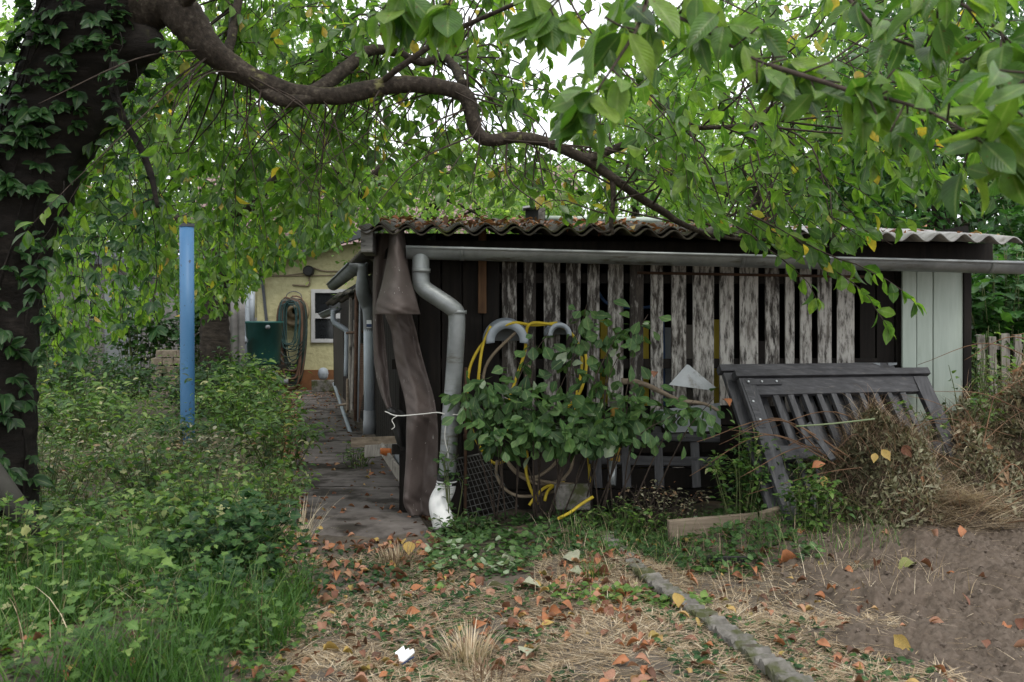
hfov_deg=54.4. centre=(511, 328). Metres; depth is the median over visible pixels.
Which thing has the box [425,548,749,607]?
ground ivy
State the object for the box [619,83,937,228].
broadleaf tree
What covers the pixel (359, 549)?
fallen leaf
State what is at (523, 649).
fallen leaf
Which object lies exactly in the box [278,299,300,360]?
garden hose
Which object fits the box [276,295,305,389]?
garden hose
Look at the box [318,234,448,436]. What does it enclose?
lean to
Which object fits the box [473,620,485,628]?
fallen leaf
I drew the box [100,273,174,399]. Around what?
climbing vine
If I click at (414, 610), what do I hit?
fallen leaf
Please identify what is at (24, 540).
leafy bush
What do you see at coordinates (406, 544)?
fallen leaf
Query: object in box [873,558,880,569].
fallen leaf
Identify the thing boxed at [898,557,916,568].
fallen leaf
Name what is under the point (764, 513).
plank
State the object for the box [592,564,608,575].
fallen leaf
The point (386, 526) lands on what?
path
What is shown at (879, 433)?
cuttings heap
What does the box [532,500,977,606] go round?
dry grass
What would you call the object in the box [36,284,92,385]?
climbing vine
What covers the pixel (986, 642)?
fallen leaf
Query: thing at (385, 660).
fallen leaf
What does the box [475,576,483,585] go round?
fallen leaf
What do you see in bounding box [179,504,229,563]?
bramble
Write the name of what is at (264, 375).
leafy bush
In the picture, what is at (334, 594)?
fallen leaf
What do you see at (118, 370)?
nettle patch
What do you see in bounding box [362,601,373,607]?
fallen leaf
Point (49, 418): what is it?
leafy bush
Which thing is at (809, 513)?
weed clump
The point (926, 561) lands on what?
fallen leaf
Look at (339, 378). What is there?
door
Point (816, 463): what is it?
fallen leaf
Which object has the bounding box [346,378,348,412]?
timber block
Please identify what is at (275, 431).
leafy bush
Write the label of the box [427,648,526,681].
grass tuft
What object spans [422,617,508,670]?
grass tuft
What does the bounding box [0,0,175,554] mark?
creeper
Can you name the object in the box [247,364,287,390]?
barrel stand
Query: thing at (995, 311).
vine
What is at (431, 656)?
fallen leaf
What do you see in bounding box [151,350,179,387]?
brick wall
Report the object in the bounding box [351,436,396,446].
plank
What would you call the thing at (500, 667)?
fallen leaf
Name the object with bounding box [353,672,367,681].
fallen leaf
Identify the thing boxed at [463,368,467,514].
iron post
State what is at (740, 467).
weed clump
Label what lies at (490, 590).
fallen leaf
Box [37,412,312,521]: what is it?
dry undergrowth
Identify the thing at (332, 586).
fallen leaf
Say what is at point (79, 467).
leafy bush
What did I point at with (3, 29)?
broadleaf tree
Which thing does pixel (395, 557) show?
grass tuft
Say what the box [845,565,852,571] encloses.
fallen leaf
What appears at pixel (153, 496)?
leafy bush
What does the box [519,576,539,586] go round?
fallen leaf
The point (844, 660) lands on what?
fallen leaf
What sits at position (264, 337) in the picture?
rain barrel
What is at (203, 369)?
nettle patch
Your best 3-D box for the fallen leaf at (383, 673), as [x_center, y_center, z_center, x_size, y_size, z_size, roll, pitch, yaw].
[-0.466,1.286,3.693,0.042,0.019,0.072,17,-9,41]
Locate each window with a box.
[89,300,99,319]
[311,289,345,342]
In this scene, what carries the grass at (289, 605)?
on the ground at (910, 604)
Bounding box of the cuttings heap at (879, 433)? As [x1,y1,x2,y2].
[784,382,995,530]
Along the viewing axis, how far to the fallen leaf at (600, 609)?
4.44 m
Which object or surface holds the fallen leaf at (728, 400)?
on the wooden gate at (725, 371)
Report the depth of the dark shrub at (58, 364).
14.40 m
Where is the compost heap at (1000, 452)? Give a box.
[690,333,1023,524]
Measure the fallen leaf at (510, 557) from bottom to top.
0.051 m
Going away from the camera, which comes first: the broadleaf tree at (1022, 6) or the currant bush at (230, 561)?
the currant bush at (230, 561)
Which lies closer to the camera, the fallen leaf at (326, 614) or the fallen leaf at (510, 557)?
the fallen leaf at (326, 614)
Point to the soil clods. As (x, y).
(997, 663)
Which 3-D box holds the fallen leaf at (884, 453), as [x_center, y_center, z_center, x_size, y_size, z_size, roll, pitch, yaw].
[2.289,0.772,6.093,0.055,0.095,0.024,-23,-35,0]
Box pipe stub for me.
[608,461,616,485]
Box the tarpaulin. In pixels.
[373,229,457,515]
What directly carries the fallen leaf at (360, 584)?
on the ground at (910, 604)
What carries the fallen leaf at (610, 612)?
on the ground at (910, 604)
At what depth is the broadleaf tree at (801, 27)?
28.12 m
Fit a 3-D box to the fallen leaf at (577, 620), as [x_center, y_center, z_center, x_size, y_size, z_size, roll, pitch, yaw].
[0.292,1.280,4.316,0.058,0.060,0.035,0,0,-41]
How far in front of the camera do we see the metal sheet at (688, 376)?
6.96 m
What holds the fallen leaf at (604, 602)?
on the ground at (910, 604)
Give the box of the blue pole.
[179,223,194,443]
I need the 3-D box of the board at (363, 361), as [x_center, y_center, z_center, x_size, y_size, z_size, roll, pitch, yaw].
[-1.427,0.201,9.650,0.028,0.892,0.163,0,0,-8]
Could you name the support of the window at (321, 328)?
in the yellow house at (320, 272)
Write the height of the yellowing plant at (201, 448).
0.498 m
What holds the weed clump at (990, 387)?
on the ground at (910, 604)
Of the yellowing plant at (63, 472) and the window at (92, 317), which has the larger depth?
the window at (92, 317)
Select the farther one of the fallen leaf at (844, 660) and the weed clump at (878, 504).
the weed clump at (878, 504)
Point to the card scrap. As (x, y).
(402, 653)
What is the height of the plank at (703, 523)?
0.186 m
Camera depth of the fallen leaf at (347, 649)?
3.95 m
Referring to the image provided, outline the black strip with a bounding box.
[706,555,757,561]
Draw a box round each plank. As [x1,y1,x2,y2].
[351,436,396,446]
[364,443,396,456]
[667,512,758,544]
[759,500,805,522]
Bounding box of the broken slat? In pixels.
[805,422,835,461]
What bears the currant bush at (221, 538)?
on the ground at (910, 604)
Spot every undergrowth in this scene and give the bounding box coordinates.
[0,446,323,681]
[37,343,311,515]
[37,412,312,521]
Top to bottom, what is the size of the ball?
0.245 m
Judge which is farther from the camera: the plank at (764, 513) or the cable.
the cable
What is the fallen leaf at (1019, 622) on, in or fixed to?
on the ground at (910, 604)
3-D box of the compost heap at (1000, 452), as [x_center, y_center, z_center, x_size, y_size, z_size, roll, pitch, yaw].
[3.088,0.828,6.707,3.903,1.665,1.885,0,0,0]
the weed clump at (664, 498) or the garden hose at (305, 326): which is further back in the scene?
the garden hose at (305, 326)
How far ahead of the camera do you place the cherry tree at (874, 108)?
5.48 m
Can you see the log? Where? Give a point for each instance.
(8, 484)
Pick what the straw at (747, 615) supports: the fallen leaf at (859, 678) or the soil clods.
the fallen leaf at (859, 678)
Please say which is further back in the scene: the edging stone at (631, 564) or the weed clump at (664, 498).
the weed clump at (664, 498)
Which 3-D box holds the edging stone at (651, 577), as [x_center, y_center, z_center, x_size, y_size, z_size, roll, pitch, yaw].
[0.761,1.276,4.849,0.109,0.066,0.777,0,0,-11]
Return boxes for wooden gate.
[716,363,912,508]
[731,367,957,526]
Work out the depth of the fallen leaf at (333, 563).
5.36 m
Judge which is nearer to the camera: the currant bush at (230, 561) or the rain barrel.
the currant bush at (230, 561)
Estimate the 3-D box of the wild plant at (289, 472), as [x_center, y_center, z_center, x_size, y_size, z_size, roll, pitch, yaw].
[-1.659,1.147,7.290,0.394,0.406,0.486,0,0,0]
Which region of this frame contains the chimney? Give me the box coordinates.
[522,205,539,233]
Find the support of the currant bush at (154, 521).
on the ground at (910, 604)
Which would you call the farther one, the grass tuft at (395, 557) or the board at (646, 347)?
the board at (646, 347)
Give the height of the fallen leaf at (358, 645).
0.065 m
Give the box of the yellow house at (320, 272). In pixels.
[239,229,384,390]
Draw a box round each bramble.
[60,526,168,599]
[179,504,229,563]
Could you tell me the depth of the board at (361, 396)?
9.85 m
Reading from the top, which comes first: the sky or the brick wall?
the sky
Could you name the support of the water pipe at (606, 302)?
on the ground at (910, 604)
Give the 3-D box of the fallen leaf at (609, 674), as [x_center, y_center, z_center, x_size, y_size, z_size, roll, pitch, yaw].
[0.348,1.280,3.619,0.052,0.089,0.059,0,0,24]
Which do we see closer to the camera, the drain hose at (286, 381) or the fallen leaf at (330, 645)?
the fallen leaf at (330, 645)
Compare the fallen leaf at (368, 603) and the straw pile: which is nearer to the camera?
the fallen leaf at (368, 603)
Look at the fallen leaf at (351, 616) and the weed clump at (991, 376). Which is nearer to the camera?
the fallen leaf at (351, 616)
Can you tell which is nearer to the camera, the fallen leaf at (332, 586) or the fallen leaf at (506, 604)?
the fallen leaf at (506, 604)
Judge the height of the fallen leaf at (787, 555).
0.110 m
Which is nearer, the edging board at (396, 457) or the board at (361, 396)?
the edging board at (396, 457)
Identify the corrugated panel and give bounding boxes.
[229,298,244,389]
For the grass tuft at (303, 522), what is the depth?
6.23 m
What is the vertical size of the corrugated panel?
1.873 m
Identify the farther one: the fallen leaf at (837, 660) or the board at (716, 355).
the board at (716, 355)
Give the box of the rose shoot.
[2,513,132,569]
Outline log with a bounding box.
[0,463,57,552]
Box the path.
[287,390,428,538]
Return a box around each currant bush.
[137,490,271,547]
[143,551,277,625]
[154,482,313,595]
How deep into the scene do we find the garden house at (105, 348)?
19.80 m
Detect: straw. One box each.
[230,548,971,681]
[561,520,1023,681]
[720,520,1022,679]
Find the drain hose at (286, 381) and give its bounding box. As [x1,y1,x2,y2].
[272,370,288,384]
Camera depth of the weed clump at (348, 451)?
9.26 m
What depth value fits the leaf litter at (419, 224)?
6.95 m
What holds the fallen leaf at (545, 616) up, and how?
on the straw at (532, 625)
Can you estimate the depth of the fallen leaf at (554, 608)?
4.56 m
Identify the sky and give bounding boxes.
[0,0,1023,254]
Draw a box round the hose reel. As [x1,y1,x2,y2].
[286,291,309,325]
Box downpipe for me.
[245,287,254,364]
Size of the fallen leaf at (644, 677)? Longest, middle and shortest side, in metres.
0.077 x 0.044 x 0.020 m
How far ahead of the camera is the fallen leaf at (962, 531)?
5.85 m
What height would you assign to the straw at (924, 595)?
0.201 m
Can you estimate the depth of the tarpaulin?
6.79 m
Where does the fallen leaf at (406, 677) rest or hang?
on the straw at (532, 625)
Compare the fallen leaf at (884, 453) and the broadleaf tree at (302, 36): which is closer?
the fallen leaf at (884, 453)
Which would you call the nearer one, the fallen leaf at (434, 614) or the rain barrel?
the fallen leaf at (434, 614)
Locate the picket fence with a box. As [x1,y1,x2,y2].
[972,333,1022,395]
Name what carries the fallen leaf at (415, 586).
on the clippings
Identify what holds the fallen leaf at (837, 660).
on the straw at (532, 625)
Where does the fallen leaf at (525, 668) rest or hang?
on the ground at (910, 604)
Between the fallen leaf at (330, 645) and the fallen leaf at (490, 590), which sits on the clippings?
the fallen leaf at (330, 645)
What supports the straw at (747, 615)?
on the ground at (910, 604)
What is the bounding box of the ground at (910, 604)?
[0,390,1023,681]
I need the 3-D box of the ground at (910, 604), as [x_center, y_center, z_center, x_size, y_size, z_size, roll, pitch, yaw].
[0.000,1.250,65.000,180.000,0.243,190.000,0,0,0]
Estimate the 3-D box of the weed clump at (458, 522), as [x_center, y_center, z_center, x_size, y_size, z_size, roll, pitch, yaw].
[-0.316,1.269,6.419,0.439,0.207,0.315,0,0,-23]
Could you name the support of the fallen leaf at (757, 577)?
on the ground at (910, 604)
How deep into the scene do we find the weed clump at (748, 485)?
6.41 m
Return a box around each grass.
[0,427,323,681]
[0,511,354,681]
[6,409,315,577]
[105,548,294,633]
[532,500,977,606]
[556,492,901,569]
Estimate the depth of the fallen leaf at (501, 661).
3.93 m
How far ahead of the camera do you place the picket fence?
8.19 m
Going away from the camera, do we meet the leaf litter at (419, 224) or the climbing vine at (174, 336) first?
the leaf litter at (419, 224)
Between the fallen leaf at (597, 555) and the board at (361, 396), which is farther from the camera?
the board at (361, 396)
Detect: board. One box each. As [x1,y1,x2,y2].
[348,298,351,413]
[350,320,353,409]
[359,343,363,418]
[363,329,363,394]
[381,443,398,481]
[394,454,398,464]
[600,319,607,489]
[640,327,648,488]
[661,327,672,488]
[684,325,693,488]
[714,320,721,425]
[758,341,764,357]
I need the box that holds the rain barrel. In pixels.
[245,321,283,364]
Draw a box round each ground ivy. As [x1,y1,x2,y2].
[414,504,825,578]
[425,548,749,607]
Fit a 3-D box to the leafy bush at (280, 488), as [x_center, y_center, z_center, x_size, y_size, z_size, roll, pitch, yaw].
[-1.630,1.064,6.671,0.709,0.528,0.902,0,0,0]
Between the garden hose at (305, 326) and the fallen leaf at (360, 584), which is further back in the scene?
the garden hose at (305, 326)
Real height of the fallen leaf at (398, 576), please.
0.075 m
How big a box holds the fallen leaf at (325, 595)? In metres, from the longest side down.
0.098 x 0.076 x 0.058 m
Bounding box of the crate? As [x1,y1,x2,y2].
[456,453,517,517]
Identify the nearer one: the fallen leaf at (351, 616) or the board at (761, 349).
the fallen leaf at (351, 616)
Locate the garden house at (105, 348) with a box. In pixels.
[40,251,203,390]
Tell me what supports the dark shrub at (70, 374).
on the ground at (910, 604)
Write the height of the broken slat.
0.237 m
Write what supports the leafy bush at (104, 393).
on the ground at (910, 604)
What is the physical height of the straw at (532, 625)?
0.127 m
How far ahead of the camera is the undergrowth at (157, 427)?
9.19 m
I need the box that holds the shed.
[358,217,1023,512]
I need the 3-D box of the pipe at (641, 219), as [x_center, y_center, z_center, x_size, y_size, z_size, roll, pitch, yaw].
[0.949,-1.134,10.300,1.238,0.060,0.055,0,0,-9]
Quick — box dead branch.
[621,378,718,411]
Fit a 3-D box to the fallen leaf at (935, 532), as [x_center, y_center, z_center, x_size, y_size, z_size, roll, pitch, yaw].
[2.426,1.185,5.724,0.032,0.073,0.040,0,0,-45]
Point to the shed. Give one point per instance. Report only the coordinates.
(471, 285)
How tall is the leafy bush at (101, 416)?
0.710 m
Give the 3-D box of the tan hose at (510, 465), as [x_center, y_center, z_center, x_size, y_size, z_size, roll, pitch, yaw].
[0.113,0.558,6.753,0.650,1.145,0.292,0,0,0]
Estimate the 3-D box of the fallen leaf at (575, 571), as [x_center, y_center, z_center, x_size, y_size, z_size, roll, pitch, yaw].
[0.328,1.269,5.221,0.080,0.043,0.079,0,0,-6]
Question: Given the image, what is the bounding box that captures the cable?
[280,329,307,363]
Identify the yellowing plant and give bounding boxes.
[38,449,171,481]
[86,419,279,469]
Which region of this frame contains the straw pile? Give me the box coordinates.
[837,467,1023,532]
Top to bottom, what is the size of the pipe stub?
0.169 m
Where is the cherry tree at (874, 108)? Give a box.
[0,0,1023,554]
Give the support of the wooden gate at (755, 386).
on the ground at (910, 604)
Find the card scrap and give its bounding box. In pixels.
[395,646,414,664]
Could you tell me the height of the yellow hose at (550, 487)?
1.287 m
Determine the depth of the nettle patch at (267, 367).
16.76 m
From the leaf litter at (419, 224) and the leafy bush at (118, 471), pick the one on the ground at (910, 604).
the leafy bush at (118, 471)
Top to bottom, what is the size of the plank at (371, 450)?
0.151 m
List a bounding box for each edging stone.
[595,531,646,573]
[634,568,704,614]
[692,608,813,681]
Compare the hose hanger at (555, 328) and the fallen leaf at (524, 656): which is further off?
the hose hanger at (555, 328)
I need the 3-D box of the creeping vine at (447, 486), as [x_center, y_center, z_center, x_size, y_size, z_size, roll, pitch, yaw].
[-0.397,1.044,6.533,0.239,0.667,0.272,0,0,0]
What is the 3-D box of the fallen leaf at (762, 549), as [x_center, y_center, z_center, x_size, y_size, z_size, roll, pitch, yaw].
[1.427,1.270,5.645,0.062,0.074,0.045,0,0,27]
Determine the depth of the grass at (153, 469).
8.76 m
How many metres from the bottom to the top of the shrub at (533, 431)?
1.456 m
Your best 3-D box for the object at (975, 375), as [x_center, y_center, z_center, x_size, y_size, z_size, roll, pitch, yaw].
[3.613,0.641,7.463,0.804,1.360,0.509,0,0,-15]
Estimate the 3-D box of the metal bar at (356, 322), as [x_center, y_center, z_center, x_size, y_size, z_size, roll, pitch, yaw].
[-1.619,0.277,10.350,0.043,1.359,0.145,0,0,-3]
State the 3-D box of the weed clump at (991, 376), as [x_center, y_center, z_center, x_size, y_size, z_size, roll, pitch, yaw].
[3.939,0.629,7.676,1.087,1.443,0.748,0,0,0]
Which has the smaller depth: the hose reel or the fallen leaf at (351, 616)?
the fallen leaf at (351, 616)
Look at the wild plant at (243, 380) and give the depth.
14.03 m
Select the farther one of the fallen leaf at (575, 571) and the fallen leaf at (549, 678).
the fallen leaf at (575, 571)
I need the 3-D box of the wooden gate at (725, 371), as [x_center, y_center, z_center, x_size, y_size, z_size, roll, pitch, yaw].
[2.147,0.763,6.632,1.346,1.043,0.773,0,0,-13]
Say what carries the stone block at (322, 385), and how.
on the path
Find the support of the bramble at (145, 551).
on the ground at (910, 604)
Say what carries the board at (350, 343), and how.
on the timber block at (347, 397)
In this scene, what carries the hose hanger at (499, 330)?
attached to the shed
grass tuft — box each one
[263,496,342,542]
[357,537,426,565]
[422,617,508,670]
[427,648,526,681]
[569,555,614,579]
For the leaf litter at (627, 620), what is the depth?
4.70 m
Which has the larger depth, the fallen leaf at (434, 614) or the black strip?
the black strip
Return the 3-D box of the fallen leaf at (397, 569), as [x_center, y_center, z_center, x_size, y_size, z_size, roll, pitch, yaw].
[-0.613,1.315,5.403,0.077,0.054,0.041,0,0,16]
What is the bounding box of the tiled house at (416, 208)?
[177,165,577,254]
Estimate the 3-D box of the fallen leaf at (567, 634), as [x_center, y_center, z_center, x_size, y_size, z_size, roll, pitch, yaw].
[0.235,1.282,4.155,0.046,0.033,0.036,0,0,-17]
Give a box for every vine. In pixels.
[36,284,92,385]
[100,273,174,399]
[142,279,238,397]
[433,437,468,533]
[968,233,1023,376]
[971,182,1023,306]
[972,234,1023,397]
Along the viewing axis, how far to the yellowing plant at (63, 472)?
8.09 m
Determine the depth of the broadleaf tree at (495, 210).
20.93 m
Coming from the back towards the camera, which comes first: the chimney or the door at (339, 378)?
the door at (339, 378)
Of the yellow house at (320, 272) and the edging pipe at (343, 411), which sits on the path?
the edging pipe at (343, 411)
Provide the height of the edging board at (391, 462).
0.248 m
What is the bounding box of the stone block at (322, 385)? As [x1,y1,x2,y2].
[311,380,337,391]
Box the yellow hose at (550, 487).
[468,321,593,519]
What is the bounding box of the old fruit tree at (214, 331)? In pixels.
[0,2,538,404]
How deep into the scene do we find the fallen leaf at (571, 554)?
5.47 m
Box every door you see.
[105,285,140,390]
[333,322,344,397]
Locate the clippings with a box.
[240,533,946,681]
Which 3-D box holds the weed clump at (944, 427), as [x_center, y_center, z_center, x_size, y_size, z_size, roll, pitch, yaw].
[3.016,0.837,6.700,1.172,0.932,0.445,0,0,0]
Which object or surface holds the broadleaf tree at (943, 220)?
on the ground at (910, 604)
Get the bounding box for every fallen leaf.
[317,621,326,630]
[319,611,331,618]
[322,592,332,603]
[322,641,339,651]
[326,584,335,588]
[328,560,338,568]
[331,591,337,598]
[342,646,352,653]
[348,613,357,618]
[352,640,360,648]
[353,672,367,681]
[356,544,364,552]
[356,581,364,590]
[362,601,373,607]
[379,671,390,676]
[382,657,390,665]
[392,567,400,571]
[396,572,404,578]
[400,676,410,680]
[403,541,414,554]
[405,606,420,615]
[409,584,422,590]
[420,624,432,633]
[426,653,439,660]
[429,612,438,619]
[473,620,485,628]
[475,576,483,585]
[485,580,506,588]
[486,588,494,596]
[490,664,503,670]
[491,656,505,665]
[497,553,515,561]
[502,601,509,607]
[506,617,519,628]
[517,665,530,670]
[518,646,539,655]
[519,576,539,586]
[520,650,533,658]
[541,620,552,624]
[542,612,553,620]
[546,675,554,681]
[549,604,561,613]
[563,549,580,561]
[564,631,572,640]
[568,565,581,573]
[572,617,580,624]
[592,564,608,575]
[592,607,603,614]
[594,553,605,557]
[601,600,608,607]
[602,669,614,680]
[604,606,613,615]
[637,674,651,681]
[672,593,684,607]
[723,398,731,405]
[752,571,760,580]
[760,547,768,553]
[778,549,797,563]
[812,460,824,467]
[830,656,843,668]
[841,658,851,662]
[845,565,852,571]
[855,675,871,681]
[871,453,877,462]
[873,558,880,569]
[881,449,890,459]
[894,634,910,649]
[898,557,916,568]
[901,445,911,457]
[920,558,932,570]
[929,616,942,623]
[931,529,937,535]
[958,525,966,536]
[981,639,990,647]
[1014,639,1023,646]
[1015,618,1023,629]
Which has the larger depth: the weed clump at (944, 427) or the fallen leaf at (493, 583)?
the weed clump at (944, 427)
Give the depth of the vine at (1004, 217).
10.06 m
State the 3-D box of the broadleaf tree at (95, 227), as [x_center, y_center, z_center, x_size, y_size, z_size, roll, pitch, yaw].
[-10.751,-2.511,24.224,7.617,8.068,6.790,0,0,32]
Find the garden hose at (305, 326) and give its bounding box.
[278,297,307,385]
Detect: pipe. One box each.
[332,382,351,431]
[429,481,456,530]
[545,216,661,221]
[599,291,664,488]
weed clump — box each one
[335,441,373,468]
[428,508,500,536]
[568,496,683,538]
[606,479,711,532]
[698,420,778,514]
[725,467,793,515]
[737,444,830,507]
[772,464,855,534]
[836,489,925,514]
[887,383,1010,471]
[919,353,1008,436]
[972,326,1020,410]
[973,335,1023,410]
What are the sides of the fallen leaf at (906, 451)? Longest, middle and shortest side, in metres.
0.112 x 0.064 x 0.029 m
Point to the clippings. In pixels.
(460, 593)
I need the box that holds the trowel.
[380,448,391,455]
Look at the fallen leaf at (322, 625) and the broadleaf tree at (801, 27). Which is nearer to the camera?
the fallen leaf at (322, 625)
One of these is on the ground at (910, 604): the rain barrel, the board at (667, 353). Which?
the board at (667, 353)
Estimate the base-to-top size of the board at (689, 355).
1.330 m
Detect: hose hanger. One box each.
[483,318,528,343]
[544,321,571,335]
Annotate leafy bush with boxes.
[0,491,105,591]
[36,367,144,446]
[37,397,70,453]
[37,420,113,517]
[38,389,163,450]
[76,433,221,501]
[80,481,254,536]
[109,458,264,561]
[134,413,232,452]
[195,355,314,430]
[195,369,315,446]
[209,450,321,527]
[233,407,334,469]
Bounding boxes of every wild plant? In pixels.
[228,366,262,412]
[261,457,315,506]
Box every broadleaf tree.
[0,0,191,250]
[1,74,226,252]
[115,0,432,247]
[306,114,580,294]
[503,51,788,225]
[577,0,884,224]
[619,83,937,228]
[727,0,1023,274]
[770,23,1023,307]
[959,1,1023,232]
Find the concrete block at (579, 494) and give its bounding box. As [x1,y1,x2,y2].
[554,483,590,509]
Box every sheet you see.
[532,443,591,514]
[654,403,720,432]
[669,365,714,389]
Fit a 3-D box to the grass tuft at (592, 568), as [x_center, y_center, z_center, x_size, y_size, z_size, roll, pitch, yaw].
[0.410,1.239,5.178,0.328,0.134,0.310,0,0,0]
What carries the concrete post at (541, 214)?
attached to the chimney
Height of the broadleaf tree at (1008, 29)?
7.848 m
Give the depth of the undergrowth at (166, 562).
3.79 m
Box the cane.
[796,418,874,426]
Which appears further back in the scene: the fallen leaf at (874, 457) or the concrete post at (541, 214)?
the concrete post at (541, 214)
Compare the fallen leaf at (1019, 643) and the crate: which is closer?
the fallen leaf at (1019, 643)
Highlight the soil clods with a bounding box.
[709,518,1023,681]
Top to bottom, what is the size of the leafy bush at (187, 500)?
0.617 m
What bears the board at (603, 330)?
on the ground at (910, 604)
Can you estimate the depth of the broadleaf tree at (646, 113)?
24.79 m
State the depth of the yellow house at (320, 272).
21.00 m
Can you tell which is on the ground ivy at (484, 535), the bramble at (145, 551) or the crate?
the crate
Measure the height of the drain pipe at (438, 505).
0.339 m
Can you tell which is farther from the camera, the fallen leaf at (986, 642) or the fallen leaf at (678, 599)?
the fallen leaf at (678, 599)
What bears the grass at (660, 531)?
on the ground at (910, 604)
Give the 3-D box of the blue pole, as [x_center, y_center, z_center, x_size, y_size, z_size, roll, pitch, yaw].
[-3.413,0.201,10.452,0.159,2.617,0.262,0,0,-21]
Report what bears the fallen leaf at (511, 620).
on the ground at (910, 604)
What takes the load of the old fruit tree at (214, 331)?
on the ground at (910, 604)
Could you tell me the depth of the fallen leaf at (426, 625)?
4.33 m
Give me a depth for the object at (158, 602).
4.11 m
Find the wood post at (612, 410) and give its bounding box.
[610,407,619,461]
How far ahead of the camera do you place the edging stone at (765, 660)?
3.89 m
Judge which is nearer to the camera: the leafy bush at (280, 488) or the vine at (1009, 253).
the leafy bush at (280, 488)
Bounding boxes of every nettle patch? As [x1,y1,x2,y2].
[37,340,156,417]
[136,346,274,417]
[206,350,290,396]
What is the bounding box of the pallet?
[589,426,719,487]
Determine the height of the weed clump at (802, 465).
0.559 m
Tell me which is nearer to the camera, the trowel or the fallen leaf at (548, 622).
the fallen leaf at (548, 622)
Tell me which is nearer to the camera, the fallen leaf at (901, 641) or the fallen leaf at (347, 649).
the fallen leaf at (347, 649)
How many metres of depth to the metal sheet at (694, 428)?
6.84 m
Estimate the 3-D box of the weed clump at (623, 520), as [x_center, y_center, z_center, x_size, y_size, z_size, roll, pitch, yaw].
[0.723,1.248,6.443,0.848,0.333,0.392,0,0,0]
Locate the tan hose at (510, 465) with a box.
[482,331,574,497]
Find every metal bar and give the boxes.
[354,290,358,420]
[357,304,361,421]
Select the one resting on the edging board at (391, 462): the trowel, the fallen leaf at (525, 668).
the trowel
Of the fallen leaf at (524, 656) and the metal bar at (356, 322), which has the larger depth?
the metal bar at (356, 322)
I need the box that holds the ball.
[318,367,328,379]
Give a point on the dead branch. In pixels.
(624, 381)
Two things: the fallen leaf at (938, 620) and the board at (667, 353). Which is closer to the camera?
the fallen leaf at (938, 620)
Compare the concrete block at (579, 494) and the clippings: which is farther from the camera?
the concrete block at (579, 494)
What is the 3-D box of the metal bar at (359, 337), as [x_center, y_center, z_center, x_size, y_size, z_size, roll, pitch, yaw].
[-1.555,0.318,10.150,0.027,1.260,0.128,0,0,4]
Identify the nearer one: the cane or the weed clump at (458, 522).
the cane
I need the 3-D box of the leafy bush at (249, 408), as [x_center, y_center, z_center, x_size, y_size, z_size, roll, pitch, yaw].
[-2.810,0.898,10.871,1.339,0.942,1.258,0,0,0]
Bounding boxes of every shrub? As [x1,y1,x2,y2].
[36,307,110,413]
[36,323,145,433]
[438,298,732,519]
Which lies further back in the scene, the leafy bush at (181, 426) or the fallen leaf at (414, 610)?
the leafy bush at (181, 426)
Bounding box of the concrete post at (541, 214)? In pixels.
[538,208,544,220]
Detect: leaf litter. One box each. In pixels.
[1,390,956,681]
[370,214,999,241]
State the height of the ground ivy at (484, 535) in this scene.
0.303 m
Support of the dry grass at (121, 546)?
on the ground at (910, 604)

